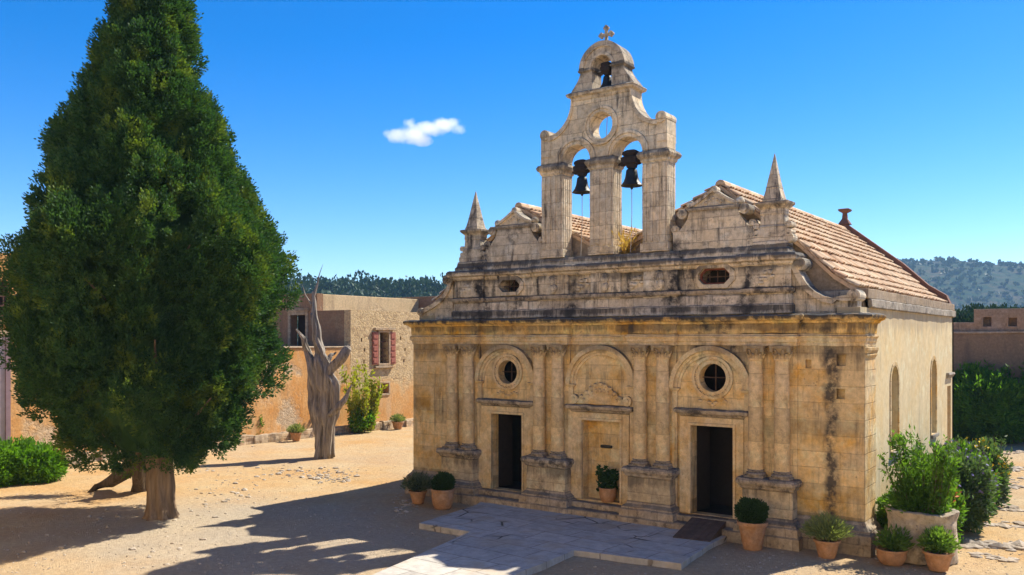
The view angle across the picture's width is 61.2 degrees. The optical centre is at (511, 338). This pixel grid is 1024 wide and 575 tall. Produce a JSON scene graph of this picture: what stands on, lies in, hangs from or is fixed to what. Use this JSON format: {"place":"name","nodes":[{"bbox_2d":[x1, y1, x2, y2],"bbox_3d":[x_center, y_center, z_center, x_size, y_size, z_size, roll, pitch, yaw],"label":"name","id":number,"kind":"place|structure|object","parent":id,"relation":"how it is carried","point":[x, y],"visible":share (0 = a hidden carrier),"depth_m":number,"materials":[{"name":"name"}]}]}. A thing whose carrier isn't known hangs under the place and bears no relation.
{"place":"outdoors","nodes":[
{"label":"outdoors","id":0,"kind":"place"},
{"bbox_2d":[297,290,438,345],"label":"wooded ridge","id":1,"kind":"structure","parent":0,"point":[369,296],"depth_m":319.14,"materials":[{"name":"green plant"}]},
{"bbox_2d":[279,269,446,337],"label":"ridge wood","id":2,"kind":"object","parent":1,"relation":"on","point":[414,287],"visible":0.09,"depth_m":314.49,"materials":[{"name":"green plant"}]},
{"bbox_2d":[0,426,1023,574],"bbox_3d":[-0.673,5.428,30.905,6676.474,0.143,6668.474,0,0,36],"label":"ground","id":3,"kind":"structure","parent":0,"point":[380,478],"depth_m":24.73,"materials":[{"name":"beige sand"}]},
{"bbox_2d":[0,435,69,486],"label":"juniper bush","id":4,"kind":"object","parent":3,"relation":"on","point":[29,460],"visible":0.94,"depth_m":32.22,"materials":[{"name":"green plant"}]},
{"bbox_2d":[0,254,70,452],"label":"monastery wing","id":5,"kind":"structure","parent":3,"relation":"on","point":[12,424],"depth_m":35.75,"materials":[{"name":"beige stone"}]},
{"bbox_2d":[0,281,5,319],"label":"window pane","id":6,"kind":"structure","parent":5,"relation":"in","point":[1,298],"depth_m":35.76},
{"bbox_2d":[84,432,145,492],"bbox_3d":[-13.403,3.635,30.492,4.138,3.931,2.457,0,0,36],"label":"leaning tree","id":7,"kind":"object","parent":3,"relation":"on","point":[138,481],"visible":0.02,"depth_m":30.65,"materials":[{"name":"brown plant"}]},
{"bbox_2d":[0,0,304,520],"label":"cypress","id":8,"kind":"object","parent":3,"relation":"on","point":[149,267],"visible":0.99,"depth_m":24.27,"materials":[{"name":"green plant"}]},
{"bbox_2d":[7,444,417,572],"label":"rubble stones","id":9,"kind":"object","parent":3,"relation":"on","point":[320,475],"visible":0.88,"depth_m":30.66,"materials":[{"name":"stone"}]},
{"bbox_2d":[65,418,412,464],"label":"garden kerb","id":10,"kind":"structure","parent":3,"relation":"on","point":[248,439],"depth_m":46.10,"materials":[{"name":"stone"}]},
{"bbox_2d":[73,293,435,453],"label":"monastery wing","id":11,"kind":"structure","parent":3,"relation":"on","point":[374,333],"depth_m":52.85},
{"bbox_2d":[298,315,304,345],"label":"terrace door","id":12,"kind":"structure","parent":11,"relation":"in","point":[301,318],"depth_m":54.77,"materials":[{"name":"brown wood"}]},
{"bbox_2d":[372,328,395,367],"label":"window frame","id":13,"kind":"structure","parent":11,"relation":"in","point":[376,341],"depth_m":53.38,"materials":[{"name":"wood"}]},
{"bbox_2d":[256,415,264,434],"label":"cypress sapling","id":14,"kind":"object","parent":3,"relation":"on","point":[261,422],"visible":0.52,"depth_m":45.85,"materials":[{"name":"green plant"}]},
{"bbox_2d":[286,423,305,440],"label":"potted shrublet","id":15,"kind":"object","parent":3,"relation":"on","point":[296,431],"visible":1,"depth_m":45.51,"materials":[{"name":"plant"}]},
{"bbox_2d":[295,265,351,458],"bbox_3d":[-8.484,1.135,39.352,2.661,8.991,0.983,0,0,12],"label":"dead tree","id":16,"kind":"object","parent":3,"relation":"on","point":[325,404],"visible":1,"depth_m":39.03,"materials":[{"name":"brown wood"}]},
{"bbox_2d":[339,360,387,432],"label":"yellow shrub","id":17,"kind":"object","parent":3,"relation":"on","point":[360,418],"visible":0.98,"depth_m":49.56,"materials":[{"name":"green plant"}]},
{"bbox_2d":[390,412,405,428],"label":"potted shrublet","id":18,"kind":"object","parent":3,"relation":"on","point":[397,420],"visible":1,"depth_m":51.48,"materials":[{"name":"plant"}]},
{"bbox_2d":[399,471,432,503],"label":"potted lavender","id":19,"kind":"object","parent":3,"relation":"on","point":[418,486],"visible":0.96,"depth_m":28.21,"materials":[{"name":"plant"}]},
{"bbox_2d":[430,471,455,509],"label":"potted boxwood","id":20,"kind":"object","parent":3,"relation":"on","point":[442,488],"visible":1,"depth_m":27.29,"materials":[{"name":"ceramic"}]},
{"bbox_2d":[403,25,955,557],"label":"church","id":21,"kind":"structure","parent":3,"relation":"on","point":[719,347],"depth_m":25.53,"materials":[{"name":"stone"}]},
{"bbox_2d":[498,414,511,485],"bbox_3d":[-0.224,3.685,28.861,0.610,2.430,0.050,0,0,-42],"label":"door leaf","id":22,"kind":"structure","parent":21,"relation":"in","point":[504,420],"depth_m":28.81,"materials":[{"name":"brown wood"}]},
{"bbox_2d":[495,276,523,295],"bbox_3d":[0.109,-1.715,28.643,1.140,0.630,0.740,0,0,36],"label":"oval window frame","id":23,"kind":"structure","parent":21,"relation":"in","point":[517,286],"depth_m":28.47,"materials":[{"name":"stone"}]},
{"bbox_2d":[572,159,589,255],"bbox_3d":[2.192,-4.088,27.096,0.631,3.014,0.631,0,0,-17],"label":"bell","id":24,"kind":"object","parent":21,"relation":"hanging from","point":[581,171],"visible":0.91,"depth_m":26.96,"materials":[{"name":"brown metal"}]},
{"bbox_2d":[597,62,610,135],"bbox_3d":[2.927,-7.175,26.569,0.565,2.580,0.491,0,0,-4],"label":"bell","id":25,"kind":"object","parent":21,"relation":"hanging from","point":[605,69],"visible":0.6,"depth_m":26.45,"materials":[{"name":"brown metal"}]},
{"bbox_2d":[600,445,611,447],"bbox_3d":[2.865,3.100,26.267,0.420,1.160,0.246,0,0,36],"label":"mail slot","id":26,"kind":"object","parent":21,"relation":"hanging from","point":[605,446],"visible":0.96,"depth_m":26.16,"materials":[{"name":"metal"}]},
{"bbox_2d":[595,463,618,502],"bbox_3d":[2.882,4.321,25.925,0.825,1.119,0.641,0,0,7],"label":"potted evergreen","id":27,"kind":"object","parent":21,"relation":"on","point":[607,492],"visible":1,"depth_m":25.79,"materials":[{"name":"plant"}]},
{"bbox_2d":[597,226,641,253],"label":"dry weed","id":28,"kind":"object","parent":21,"relation":"on","point":[626,248],"visible":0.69,"depth_m":26.24,"materials":[{"name":"plant"}]},
{"bbox_2d":[618,149,641,251],"bbox_3d":[3.609,-4.131,26.080,0.982,3.103,0.669,0,0,3],"label":"bell","id":29,"kind":"object","parent":21,"relation":"hanging from","point":[630,160],"visible":0.89,"depth_m":25.93,"materials":[{"name":"brown metal"}]},
{"bbox_2d":[697,426,709,509],"bbox_3d":[5.460,3.665,24.775,0.610,2.430,0.050,0,0,-42],"label":"door leaf","id":30,"kind":"structure","parent":21,"relation":"in","point":[703,432],"depth_m":24.75,"materials":[{"name":"brown wood"}]},
{"bbox_2d":[693,264,735,288],"bbox_3d":[5.845,-1.740,24.519,1.230,0.690,0.740,0,0,36],"label":"oval window frame","id":31,"kind":"structure","parent":21,"relation":"in","point":[722,276],"depth_m":24.43,"materials":[{"name":"stone"}]},
{"bbox_2d":[733,496,768,550],"bbox_3d":[6.148,4.719,22.238,0.910,1.361,0.892,0,0,36],"label":"potted boxwood","id":32,"kind":"object","parent":3,"relation":"on","point":[752,514],"visible":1,"depth_m":22.00,"materials":[{"name":"ceramic"}]},
{"bbox_2d":[799,510,856,558],"bbox_3d":[7.764,4.813,21.345,1.376,1.174,1.304,0,0,36],"label":"potted lavender","id":33,"kind":"object","parent":3,"relation":"on","point":[826,532],"visible":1,"depth_m":21.20,"materials":[{"name":"plant"}]},
{"bbox_2d":[875,483,894,530],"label":"climbing shrub","id":34,"kind":"object","parent":3,"relation":"on","point":[881,515],"visible":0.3,"depth_m":22.37,"materials":[{"name":"green plant"}]},
{"bbox_2d":[871,523,915,565],"bbox_3d":[9.142,4.909,20.743,0.994,0.982,1.122,0,0,36],"label":"potted herb","id":35,"kind":"object","parent":3,"relation":"on","point":[893,548],"visible":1,"depth_m":20.59,"materials":[{"name":"plant"}]},
{"bbox_2d":[877,424,963,564],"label":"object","id":36,"kind":"object","parent":3,"relation":"on","point":[923,486],"visible":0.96,"depth_m":20.95,"materials":[{"name":"plant"}]},
{"bbox_2d":[915,525,962,571],"bbox_3d":[9.957,4.861,20.234,1.030,1.078,1.048,0,0,36],"label":"potted herb","id":37,"kind":"object","parent":3,"relation":"on","point":[940,544],"visible":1,"depth_m":20.05,"materials":[{"name":"plant"}]},
{"bbox_2d":[911,442,999,533],"bbox_3d":[12.544,4.233,24.596,2.371,2.608,2.619,0,0,36],"label":"flowering shrub","id":38,"kind":"object","parent":3,"relation":"on","point":[977,479],"visible":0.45,"depth_m":23.84,"materials":[{"name":"green plant"}]},
{"bbox_2d":[938,464,973,542],"bbox_3d":[11.180,4.340,23.124,1.930,2.361,2.138,0,0,14],"label":"flowering shrub","id":39,"kind":"object","parent":3,"relation":"on","point":[958,501],"visible":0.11,"depth_m":22.60,"materials":[{"name":"green plant"}]},
{"bbox_2d":[897,256,1023,310],"bbox_3d":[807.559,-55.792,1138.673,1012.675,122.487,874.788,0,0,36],"label":"hillside scrub","id":40,"kind":"object","parent":3,"relation":"on","point":[949,261],"visible":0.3,"depth_m":1085.54,"materials":[{"name":"green plant"}]},
{"bbox_2d":[953,309,973,321],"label":"tree","id":41,"kind":"object","parent":3,"relation":"on","point":[963,316],"visible":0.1,"depth_m":69.03,"materials":[{"name":"green plant"}]},
{"bbox_2d":[927,439,1002,513],"bbox_3d":[13.779,4.289,26.494,2.406,2.498,2.262,0,0,-15],"label":"flowering shrub","id":42,"kind":"object","parent":3,"relation":"on","point":[963,445],"visible":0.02,"depth_m":26.41,"materials":[{"name":"green plant"}]},
{"bbox_2d":[953,359,995,440],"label":"oleander bush","id":43,"kind":"object","parent":3,"relation":"on","point":[958,375],"visible":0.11,"depth_m":46.10,"materials":[{"name":"green plant"}]},
{"bbox_2d":[950,435,1013,507],"bbox_3d":[15.014,4.268,27.985,2.239,2.489,2.598,0,0,36],"label":"flowering shrub","id":44,"kind":"object","parent":3,"relation":"on","point":[999,464],"visible":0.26,"depth_m":27.54,"materials":[{"name":"green plant"}]},
{"bbox_2d":[955,302,1008,312],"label":"tree","id":45,"kind":"object","parent":3,"relation":"on","point":[971,308],"visible":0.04,"depth_m":75.47,"materials":[{"name":"green plant"}]},
{"bbox_2d":[953,363,1023,443],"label":"oleander bush","id":46,"kind":"object","parent":3,"relation":"on","point":[994,407],"visible":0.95,"depth_m":44.45,"materials":[{"name":"green plant"}]},
{"bbox_2d":[953,308,1023,438],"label":"fortress wall","id":47,"kind":"structure","parent":3,"relation":"on","point":[993,336],"depth_m":46.96,"materials":[{"name":"stone"}]},
{"bbox_2d":[959,449,1023,561],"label":"rock ledges","id":48,"kind":"object","parent":3,"relation":"on","point":[1015,546],"visible":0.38,"depth_m":22.73,"materials":[{"name":"stone"}]},
{"bbox_2d":[985,302,1023,308],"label":"tree","id":49,"kind":"object","parent":3,"relation":"on","point":[997,307],"visible":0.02,"depth_m":83.81,"materials":[{"name":"green plant"}]},
{"bbox_2d":[990,362,1023,438],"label":"oleander bush","id":50,"kind":"object","parent":3,"relation":"on","point":[1009,370],"visible":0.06,"depth_m":46.18,"materials":[{"name":"green plant"}]},
{"bbox_2d":[0,0,1023,288],"label":"sky","id":51,"kind":"structure","parent":0,"point":[370,131],"materials":[{"name":"blue"}]},
{"bbox_2d":[373,502,726,574],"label":"paved terrace","id":52,"kind":"structure","parent":0,"point":[495,539],"depth_m":22.25,"materials":[{"name":"grey stone"}]},
{"bbox_2d":[673,514,728,541],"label":"wooden ramp","id":53,"kind":"structure","parent":52,"relation":"on","point":[701,529],"depth_m":23.15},
{"bbox_2d":[906,260,1023,310],"bbox_3d":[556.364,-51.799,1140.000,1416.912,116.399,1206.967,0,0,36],"label":"hill","id":54,"kind":"structure","parent":0,"point":[971,291],"depth_m":1050.81,"materials":[{"name":"green plant"}]}
]}

